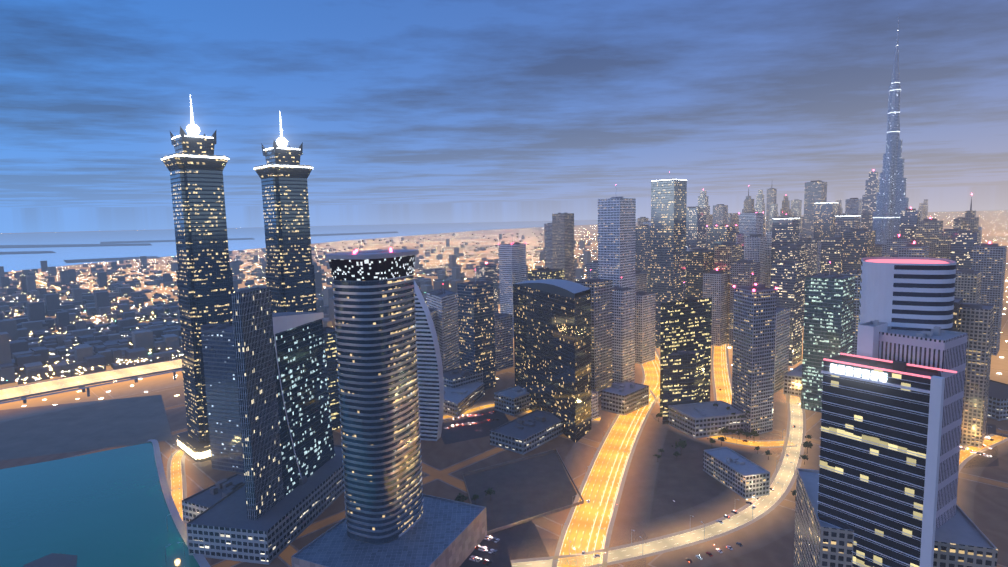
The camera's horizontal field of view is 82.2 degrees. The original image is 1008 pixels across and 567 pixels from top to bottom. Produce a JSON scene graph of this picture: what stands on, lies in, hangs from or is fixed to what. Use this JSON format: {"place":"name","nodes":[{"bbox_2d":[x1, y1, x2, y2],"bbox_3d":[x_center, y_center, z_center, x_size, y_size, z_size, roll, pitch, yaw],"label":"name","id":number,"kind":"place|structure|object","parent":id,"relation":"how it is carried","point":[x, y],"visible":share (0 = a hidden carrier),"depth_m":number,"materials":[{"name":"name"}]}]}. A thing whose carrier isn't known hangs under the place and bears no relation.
{"place":"outdoors","nodes":[
{"label":"outdoors","id":0,"kind":"place"},
{"bbox_2d":[0,395,172,460],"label":"vacant lot","id":1,"kind":"structure","parent":0,"point":[51,429],"depth_m":624.65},
{"bbox_2d":[0,442,199,566],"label":"canal water","id":2,"kind":"structure","parent":0,"point":[107,508],"depth_m":432.90,"materials":[{"name":"teal liquid"}]},
{"bbox_2d":[23,553,76,566],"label":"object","id":3,"kind":"structure","parent":2,"relation":"on","point":[57,560],"depth_m":370.03,"materials":[{"name":"concrete"}]},
{"bbox_2d":[167,449,186,528],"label":"sidewalk","id":4,"kind":"structure","parent":0,"point":[184,483],"depth_m":498.59,"materials":[{"name":"concrete"}]},
{"bbox_2d":[171,450,183,520],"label":"quay road","id":5,"kind":"structure","parent":0,"point":[176,484],"depth_m":484.57,"materials":[{"name":"asphalt"}]},
{"bbox_2d":[148,439,210,566],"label":"waterfront promenade","id":6,"kind":"structure","parent":0,"point":[201,560],"depth_m":443.24,"materials":[{"name":"concrete"}]},
{"bbox_2d":[1,236,595,380],"bbox_3d":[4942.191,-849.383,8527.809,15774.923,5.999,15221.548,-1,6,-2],"label":"city lights","id":7,"kind":"object","parent":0,"point":[165,312],"visible":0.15,"depth_m":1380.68},
{"bbox_2d":[0,219,650,271],"bbox_3d":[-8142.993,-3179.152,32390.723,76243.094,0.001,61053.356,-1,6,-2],"label":"sea","id":8,"kind":"structure","parent":0,"point":[13,262],"depth_m":10547.01,"materials":[{"name":"blue liquid"}]},
{"bbox_2d":[0,231,397,262],"bbox_3d":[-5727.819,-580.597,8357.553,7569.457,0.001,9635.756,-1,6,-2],"label":"sandy islands","id":9,"kind":"object","parent":8,"relation":"in","point":[139,243],"depth_m":7544.26,"materials":[{"name":"sand"}]},
{"bbox_2d":[414,280,443,440],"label":"curved tower","id":10,"kind":"structure","parent":0,"point":[430,386],"depth_m":556.08,"materials":[{"name":"white paint"}]},
{"bbox_2d":[441,407,508,444],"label":"parking pavement","id":11,"kind":"structure","parent":0,"point":[464,432],"depth_m":598.67,"materials":[{"name":"asphalt"}]},
{"bbox_2d":[0,210,1007,566],"bbox_3d":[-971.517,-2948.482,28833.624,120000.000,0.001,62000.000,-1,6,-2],"label":"ground","id":12,"kind":"structure","parent":0,"point":[770,536],"depth_m":544.18,"materials":[{"name":"sand"}]},
{"bbox_2d":[0,359,182,403],"bbox_3d":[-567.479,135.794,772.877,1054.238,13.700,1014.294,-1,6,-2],"label":"elevated highway","id":13,"kind":"structure","parent":12,"relation":"on","point":[56,390],"depth_m":765.28,"materials":[{"name":"concrete"}]},
{"bbox_2d":[161,96,233,461],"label":"skyscraper","id":14,"kind":"structure","parent":12,"relation":"on","point":[194,165],"depth_m":526.78,"materials":[{"name":"black glass"}]},
{"bbox_2d":[182,473,244,522],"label":"building","id":15,"kind":"structure","parent":12,"relation":"on","point":[196,504],"depth_m":421.10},
{"bbox_2d":[201,322,243,473],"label":"building","id":16,"kind":"structure","parent":12,"relation":"on","point":[220,375],"depth_m":495.67,"materials":[{"name":"glass"}]},
{"bbox_2d":[0,311,499,403],"bbox_3d":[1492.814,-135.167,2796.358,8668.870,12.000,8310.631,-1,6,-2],"label":"parapet","id":17,"kind":"structure","parent":12,"relation":"on","point":[88,387],"depth_m":737.19,"materials":[{"name":"concrete"}]},
{"bbox_2d":[186,445,343,564],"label":"podium building","id":18,"kind":"structure","parent":12,"relation":"on","point":[225,528],"depth_m":381.21,"materials":[{"name":"concrete"}]},
{"bbox_2d":[231,287,334,519],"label":"building","id":19,"kind":"structure","parent":12,"relation":"on","point":[285,413],"depth_m":400.52,"materials":[{"name":"black glass"}]},
{"bbox_2d":[254,115,316,312],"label":"skyscraper","id":20,"kind":"structure","parent":12,"relation":"on","point":[283,174],"depth_m":582.33,"materials":[{"name":"black glass"}]},
{"bbox_2d":[8,235,591,331],"bbox_3d":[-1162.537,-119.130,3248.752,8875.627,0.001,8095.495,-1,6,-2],"label":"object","id":21,"kind":"object","parent":12,"relation":"on","point":[251,261],"visible":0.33,"depth_m":3092.80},
{"bbox_2d":[323,327,340,430],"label":"building","id":22,"kind":"structure","parent":12,"relation":"on","point":[330,350],"depth_m":592.11,"materials":[{"name":"glass"}]},
{"bbox_2d":[291,494,486,566],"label":"podium building","id":23,"kind":"structure","parent":12,"relation":"on","point":[442,532],"depth_m":351.04,"materials":[{"name":"grey stone"}]},
{"bbox_2d":[325,248,422,543],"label":"round tower","id":24,"kind":"structure","parent":23,"relation":"on","point":[356,267],"depth_m":344.91,"materials":[{"name":"glass"},{"name":"steel"}]},
{"bbox_2d":[333,279,422,538],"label":"floor slabs","id":25,"kind":"structure","parent":24,"relation":"attached to","point":[378,408],"depth_m":346.18,"materials":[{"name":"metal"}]},
{"bbox_2d":[428,307,436,333],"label":"building","id":26,"kind":"structure","parent":12,"relation":"on","point":[432,312],"depth_m":737.73,"materials":[{"name":"concrete"}]},
{"bbox_2d":[427,288,459,371],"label":"building","id":27,"kind":"structure","parent":12,"relation":"on","point":[445,305],"depth_m":744.68,"materials":[{"name":"concrete"}]},
{"bbox_2d":[455,493,467,501],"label":"tree","id":28,"kind":"object","parent":12,"relation":"on","point":[459,496],"visible":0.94,"depth_m":426.15,"materials":[{"name":"green plant"}]},
{"bbox_2d":[443,368,482,388],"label":"building","id":29,"kind":"structure","parent":12,"relation":"on","point":[455,378],"depth_m":701.52,"materials":[{"name":"concrete"}]},
{"bbox_2d":[443,381,484,417],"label":"building","id":30,"kind":"structure","parent":12,"relation":"on","point":[458,401],"depth_m":656.79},
{"bbox_2d":[471,494,478,504],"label":"tree","id":31,"kind":"object","parent":12,"relation":"on","point":[475,496],"visible":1,"depth_m":431.24,"materials":[{"name":"green plant"}]},
{"bbox_2d":[0,225,950,384],"bbox_3d":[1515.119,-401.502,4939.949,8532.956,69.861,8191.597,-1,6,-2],"label":"low-rise buildings","id":32,"kind":"structure","parent":12,"relation":"on","point":[128,322],"depth_m":1375.11,"materials":[{"name":"concrete"}]},
{"bbox_2d":[0,228,952,399],"bbox_3d":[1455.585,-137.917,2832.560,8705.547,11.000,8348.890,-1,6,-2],"label":"highway","id":33,"kind":"structure","parent":12,"relation":"on","point":[67,382],"depth_m":779.12,"materials":[{"name":"asphalt"}]},
{"bbox_2d":[457,280,495,389],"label":"building","id":34,"kind":"structure","parent":12,"relation":"on","point":[476,326],"depth_m":717.84,"materials":[{"name":"glass"}]},
{"bbox_2d":[494,313,513,370],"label":"skyscraper","id":35,"kind":"structure","parent":12,"relation":"on","point":[503,324],"depth_m":822.31,"materials":[{"name":"glass"}]},
{"bbox_2d":[494,385,529,415],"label":"building","id":36,"kind":"structure","parent":12,"relation":"on","point":[514,400],"depth_m":639.08,"materials":[{"name":"concrete"}]},
{"bbox_2d":[498,242,526,337],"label":"skyscraper","id":37,"kind":"structure","parent":12,"relation":"on","point":[512,264],"depth_m":1041.25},
{"bbox_2d":[462,449,583,534],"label":"excavation pit","id":38,"kind":"object","parent":12,"relation":"in","point":[530,518],"visible":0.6,"depth_m":447.11,"materials":[{"name":"soil"}]},
{"bbox_2d":[490,410,562,454],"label":"building","id":39,"kind":"structure","parent":12,"relation":"on","point":[528,432],"depth_m":549.29,"materials":[{"name":"concrete"}]},
{"bbox_2d":[528,268,563,279],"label":"lit block","id":40,"kind":"structure","parent":12,"relation":"on","point":[542,273],"depth_m":920.91,"materials":[{"name":"glass"}]},
{"bbox_2d":[544,223,552,268],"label":"skyscraper","id":41,"kind":"structure","parent":12,"relation":"on","point":[548,245],"depth_m":1484.92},
{"bbox_2d":[513,284,590,442],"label":"dark slab","id":42,"kind":"structure","parent":12,"relation":"on","point":[552,347],"depth_m":576.93,"materials":[{"name":"black glass"}]},
{"bbox_2d":[514,279,590,299],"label":"curved roof","id":43,"kind":"structure","parent":42,"relation":"attached to","point":[566,288],"depth_m":580.73,"materials":[{"name":"metal"}]},
{"bbox_2d":[552,213,574,280],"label":"skyscraper","id":44,"kind":"structure","parent":12,"relation":"on","point":[563,239],"depth_m":1329.59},
{"bbox_2d":[165,327,1002,564],"bbox_3d":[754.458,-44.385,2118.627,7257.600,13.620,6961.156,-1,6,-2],"label":"street lamps","id":45,"kind":"object","parent":12,"relation":"on","point":[618,470],"visible":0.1,"depth_m":474.68,"materials":[{"name":"metal"}]},
{"bbox_2d":[572,278,611,399],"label":"grey tower","id":46,"kind":"structure","parent":12,"relation":"on","point":[601,334],"depth_m":671.12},
{"bbox_2d":[552,348,659,566],"bbox_3d":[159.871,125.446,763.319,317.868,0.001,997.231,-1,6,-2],"label":"boulevard pavement","id":47,"kind":"structure","parent":12,"relation":"on","point":[565,527],"depth_m":452.24,"materials":[{"name":"concrete"}]},
{"bbox_2d":[558,352,659,566],"bbox_3d":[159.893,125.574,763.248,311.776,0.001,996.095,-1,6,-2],"label":"boulevard","id":48,"kind":"object","parent":47,"relation":"on","point":[585,532],"visible":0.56,"depth_m":461.82,"materials":[{"name":"asphalt"}]},
{"bbox_2d":[443,389,993,564],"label":"cars","id":49,"kind":"object","parent":48,"relation":"on","point":[483,549],"visible":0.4,"depth_m":384.88,"materials":[{"name":"silver metal"}]},
{"bbox_2d":[598,197,635,287],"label":"skyscraper","id":50,"kind":"structure","parent":12,"relation":"on","point":[616,237],"depth_m":802.11,"materials":[{"name":"glass"}]},
{"bbox_2d":[612,286,634,382],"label":"skyscraper","id":51,"kind":"structure","parent":12,"relation":"on","point":[623,334],"depth_m":728.12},
{"bbox_2d":[635,225,650,292],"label":"tower","id":52,"kind":"structure","parent":12,"relation":"on","point":[643,250],"depth_m":1197.60,"materials":[{"name":"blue glass"}]},
{"bbox_2d":[635,291,654,363],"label":"skyscraper","id":53,"kind":"structure","parent":12,"relation":"on","point":[644,327],"depth_m":837.75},
{"bbox_2d":[510,387,805,566],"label":"sidewalk","id":54,"kind":"structure","parent":12,"relation":"on","point":[780,499],"depth_m":392.33,"materials":[{"name":"concrete"}]},
{"bbox_2d":[651,178,686,347],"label":"skyscraper","id":55,"kind":"structure","parent":12,"relation":"on","point":[668,235],"depth_m":911.96,"materials":[{"name":"grey glass"}]},
{"bbox_2d":[662,350,704,424],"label":"building","id":56,"kind":"structure","parent":12,"relation":"on","point":[683,376],"depth_m":591.29,"materials":[{"name":"glass"}]},
{"bbox_2d":[660,297,711,414],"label":"building","id":57,"kind":"structure","parent":12,"relation":"on","point":[685,325],"depth_m":624.14,"materials":[{"name":"glass"}]},
{"bbox_2d":[685,246,686,298],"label":"tower","id":58,"kind":"structure","parent":12,"relation":"on","point":[686,267],"depth_m":1016.84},
{"bbox_2d":[686,207,705,247],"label":"tower","id":59,"kind":"structure","parent":12,"relation":"on","point":[695,226],"depth_m":1358.25,"materials":[{"name":"glass"}]},
{"bbox_2d":[668,400,744,437],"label":"building","id":60,"kind":"structure","parent":12,"relation":"on","point":[701,420],"depth_m":562.34,"materials":[{"name":"concrete"}]},
{"bbox_2d":[707,438,715,448],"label":"tree","id":61,"kind":"object","parent":12,"relation":"on","point":[711,440],"visible":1,"depth_m":526.54,"materials":[{"name":"green plant"}]},
{"bbox_2d":[706,224,736,249],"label":"tower","id":62,"kind":"structure","parent":12,"relation":"on","point":[716,234],"depth_m":1065.83,"materials":[{"name":"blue glass"}]},
{"bbox_2d":[711,344,731,400],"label":"pavement","id":63,"kind":"structure","parent":12,"relation":"on","point":[712,371],"depth_m":797.46,"materials":[{"name":"concrete"}]},
{"bbox_2d":[476,170,980,325],"bbox_3d":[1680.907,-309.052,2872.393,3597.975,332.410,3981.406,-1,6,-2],"label":"high-rise buildings","id":64,"kind":"structure","parent":12,"relation":"on","point":[963,242],"depth_m":1225.00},
{"bbox_2d":[739,212,763,236],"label":"tower","id":65,"kind":"structure","parent":12,"relation":"on","point":[750,223],"depth_m":1363.28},
{"bbox_2d":[731,284,777,435],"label":"slim tower","id":66,"kind":"structure","parent":12,"relation":"on","point":[754,319],"depth_m":555.70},
{"bbox_2d":[750,429,758,437],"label":"tree","id":67,"kind":"object","parent":12,"relation":"on","point":[753,433],"visible":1,"depth_m":537.04,"materials":[{"name":"green plant"}]},
{"bbox_2d":[686,218,875,299],"bbox_3d":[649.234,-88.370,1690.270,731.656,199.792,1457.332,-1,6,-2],"label":"buildings","id":68,"kind":"structure","parent":12,"relation":"on","point":[857,245],"depth_m":998.24,"materials":[{"name":"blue glass"}]},
{"bbox_2d":[773,307,789,392],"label":"skyscraper","id":69,"kind":"structure","parent":12,"relation":"on","point":[782,332],"depth_m":695.20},
{"bbox_2d":[771,217,799,262],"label":"tower","id":70,"kind":"structure","parent":12,"relation":"on","point":[785,231],"depth_m":1158.85,"materials":[{"name":"glass"}]},
{"bbox_2d":[770,260,804,365],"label":"skyscraper","id":71,"kind":"structure","parent":12,"relation":"on","point":[787,278],"depth_m":806.30,"materials":[{"name":"glass"}]},
{"bbox_2d":[783,364,801,396],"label":"building","id":72,"kind":"structure","parent":12,"relation":"on","point":[793,380],"depth_m":676.32,"materials":[{"name":"concrete"}]},
{"bbox_2d":[587,221,1006,355],"bbox_3d":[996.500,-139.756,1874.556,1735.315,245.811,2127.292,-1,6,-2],"label":"buildings","id":73,"kind":"structure","parent":12,"relation":"on","point":[988,260],"depth_m":929.79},
{"bbox_2d":[799,455,808,464],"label":"tree","id":74,"kind":"object","parent":12,"relation":"on","point":[804,457],"visible":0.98,"depth_m":489.64,"materials":[{"name":"green plant"}]},
{"bbox_2d":[803,441,812,453],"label":"tree","id":75,"kind":"object","parent":12,"relation":"on","point":[806,444],"visible":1,"depth_m":510.10,"materials":[{"name":"green plant"}]},
{"bbox_2d":[638,194,980,343],"bbox_3d":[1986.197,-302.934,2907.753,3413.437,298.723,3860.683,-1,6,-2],"label":"high-rise buildings","id":76,"kind":"structure","parent":12,"relation":"on","point":[933,235],"depth_m":1113.17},
{"bbox_2d":[706,180,923,256],"bbox_3d":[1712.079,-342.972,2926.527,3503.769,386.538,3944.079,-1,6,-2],"label":"distant skyscrapers","id":77,"kind":"structure","parent":12,"relation":"on","point":[815,192],"depth_m":1660.12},
{"bbox_2d":[813,202,837,240],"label":"tower","id":78,"kind":"structure","parent":12,"relation":"on","point":[825,213],"depth_m":1424.28,"materials":[{"name":"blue glass"}]},
{"bbox_2d":[801,272,855,412],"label":"glass tower","id":79,"kind":"structure","parent":12,"relation":"on","point":[828,315],"depth_m":611.50,"materials":[{"name":"glass"}]},
{"bbox_2d":[816,198,861,273],"bbox_3d":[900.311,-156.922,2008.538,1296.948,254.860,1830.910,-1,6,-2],"label":"building","id":80,"kind":"structure","parent":12,"relation":"on","point":[853,205],"depth_m":1773.08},
{"bbox_2d":[835,214,859,236],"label":"tower","id":81,"kind":"structure","parent":12,"relation":"on","point":[845,222],"depth_m":1193.32,"materials":[{"name":"glass"}]},
{"bbox_2d":[841,269,860,354],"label":"skyscraper","id":82,"kind":"structure","parent":12,"relation":"on","point":[857,273],"depth_m":697.87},
{"bbox_2d":[875,244,881,256],"bbox_3d":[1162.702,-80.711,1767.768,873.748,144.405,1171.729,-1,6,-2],"label":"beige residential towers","id":83,"kind":"structure","parent":12,"relation":"on","point":[878,250],"depth_m":1176.03,"materials":[{"name":"concrete"}]},
{"bbox_2d":[872,16,908,243],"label":"skyscraper","id":84,"kind":"structure","parent":12,"relation":"on","point":[892,201],"depth_m":1442.57,"materials":[{"name":"metal"}]},
{"bbox_2d":[793,468,997,566],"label":"podium building","id":85,"kind":"structure","parent":12,"relation":"on","point":[962,539],"depth_m":244.37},
{"bbox_2d":[858,257,956,330],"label":"white striped tower","id":86,"kind":"structure","parent":12,"relation":"on","point":[909,293],"depth_m":258.77,"materials":[{"name":"paint"}]},
{"bbox_2d":[878,326,967,529],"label":"pink block","id":87,"kind":"structure","parent":12,"relation":"on","point":[936,347],"depth_m":243.30,"materials":[{"name":"white paint"}]},
{"bbox_2d":[857,320,887,358],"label":"rooftop structure","id":88,"kind":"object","parent":87,"relation":"attached to","point":[868,340],"depth_m":251.35,"materials":[{"name":"concrete"}]},
{"bbox_2d":[954,269,981,303],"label":"building","id":89,"kind":"structure","parent":12,"relation":"on","point":[967,285],"depth_m":699.31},
{"bbox_2d":[958,434,1007,474],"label":"sidewalk","id":90,"kind":"structure","parent":12,"relation":"on","point":[966,460],"depth_m":510.07,"materials":[{"name":"concrete"}]},
{"bbox_2d":[959,435,1005,464],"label":"road","id":91,"kind":"structure","parent":90,"relation":"on","point":[965,454],"depth_m":516.53,"materials":[{"name":"asphalt"}]},
{"bbox_2d":[987,380,1007,420],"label":"building","id":92,"kind":"structure","parent":12,"relation":"on","point":[997,409],"depth_m":587.66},
{"label":"road glow","id":93,"kind":"object","parent":12,"relation":"on","visible":0},
{"bbox_2d":[714,344,731,403],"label":"road","id":94,"kind":"structure","parent":93,"relation":"on","point":[722,383],"depth_m":762.95,"materials":[{"name":"asphalt"}]},
{"label":"boulevard road glow","id":95,"kind":"object","parent":12,"relation":"on","visible":0},
{"bbox_2d":[601,381,648,415],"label":"building","id":96,"kind":"structure","parent":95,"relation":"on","point":[628,397],"depth_m":635.83,"materials":[{"name":"concrete"}]},
{"bbox_2d":[511,396,802,566],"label":"road","id":97,"kind":"structure","parent":95,"relation":"on","point":[783,478],"depth_m":399.02,"materials":[{"name":"asphalt"}]},
{"bbox_2d":[0,0,1007,232],"label":"sky","id":98,"kind":"structure","parent":0,"point":[401,111],"materials":[{"name":"blue"}]},
{"bbox_2d":[460,521,549,566],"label":"parking lot","id":99,"kind":"structure","parent":0,"point":[507,546],"depth_m":375.97,"materials":[{"name":"asphalt"}]},
{"bbox_2d":[484,487,494,500],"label":"tree","id":100,"kind":"object","parent":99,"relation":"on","point":[489,491],"visible":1,"depth_m":437.01,"materials":[{"name":"green plant"}]},
{"bbox_2d":[464,452,578,530],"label":"vacant lot","id":101,"kind":"structure","parent":0,"point":[528,488],"depth_m":456.03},
{"bbox_2d":[443,403,600,421],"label":"road","id":102,"kind":"structure","parent":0,"point":[477,408],"depth_m":648.61,"materials":[{"name":"asphalt"}]},
{"bbox_2d":[443,172,830,293],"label":"rooftop masts","id":103,"kind":"object","parent":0,"point":[621,277],"visible":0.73,"depth_m":717.02,"materials":[{"name":"metal"}]},
{"bbox_2d":[604,421,781,550],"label":"ground","id":104,"kind":"structure","parent":0,"point":[653,488],"depth_m":448.88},
{"bbox_2d":[672,439,686,449],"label":"tree","id":105,"kind":"object","parent":104,"relation":"on","point":[682,443],"visible":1,"depth_m":511.80,"materials":[{"name":"green plant"}]},
{"bbox_2d":[703,447,769,498],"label":"low-rise building","id":106,"kind":"structure","parent":104,"relation":"on","point":[740,475],"depth_m":448.77,"materials":[{"name":"concrete"}]},
{"bbox_2d":[687,245,698,250],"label":"building","id":107,"kind":"structure","parent":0,"point":[690,247],"depth_m":1132.58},
{"bbox_2d":[649,390,797,447],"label":"road","id":108,"kind":"structure","parent":0,"point":[766,443],"depth_m":539.31,"materials":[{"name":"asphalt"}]},
{"bbox_2d":[818,355,941,566],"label":"glass facade","id":109,"kind":"structure","parent":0,"point":[908,380],"depth_m":232.26,"materials":[{"name":"glass"}]},
{"bbox_2d":[815,382,928,566],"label":"facade bands","id":110,"kind":"object","parent":109,"relation":"attached to","point":[873,472],"visible":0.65,"depth_m":232.89,"materials":[{"name":"glass"}]},
{"bbox_2d":[821,353,956,566],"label":"building frame","id":111,"kind":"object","parent":109,"relation":"attached to","point":[936,392],"depth_m":217.22,"materials":[{"name":"concrete"}]},
{"bbox_2d":[960,423,998,467],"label":"parking pavement","id":112,"kind":"structure","parent":0,"point":[991,430],"depth_m":495.94,"materials":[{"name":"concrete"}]},
{"bbox_2d":[952,298,962,331],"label":"building","id":113,"kind":"structure","parent":112,"relation":"on","point":[958,302],"depth_m":504.62,"materials":[{"name":"glass"}]},
{"bbox_2d":[959,303,994,447],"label":"tower","id":114,"kind":"structure","parent":112,"relation":"on","point":[976,323],"depth_m":514.22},
{"label":"road glow","id":115,"kind":"structure","parent":0,"visible":0},
{"bbox_2d":[720,427,728,432],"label":"tree","id":116,"kind":"object","parent":115,"relation":"on","point":[724,430],"visible":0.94,"depth_m":552.69,"materials":[{"name":"green plant"}]},
{"bbox_2d":[735,428,743,439],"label":"tree","id":117,"kind":"object","parent":115,"relation":"on","point":[739,431],"visible":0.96,"depth_m":545.97,"materials":[{"name":"green plant"}]},
{"label":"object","id":118,"kind":"structure","parent":0,"visible":0},
{"bbox_2d":[591,390,597,420],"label":"building","id":119,"kind":"structure","parent":118,"relation":"on","point":[594,404],"depth_m":609.86,"materials":[{"name":"concrete"}]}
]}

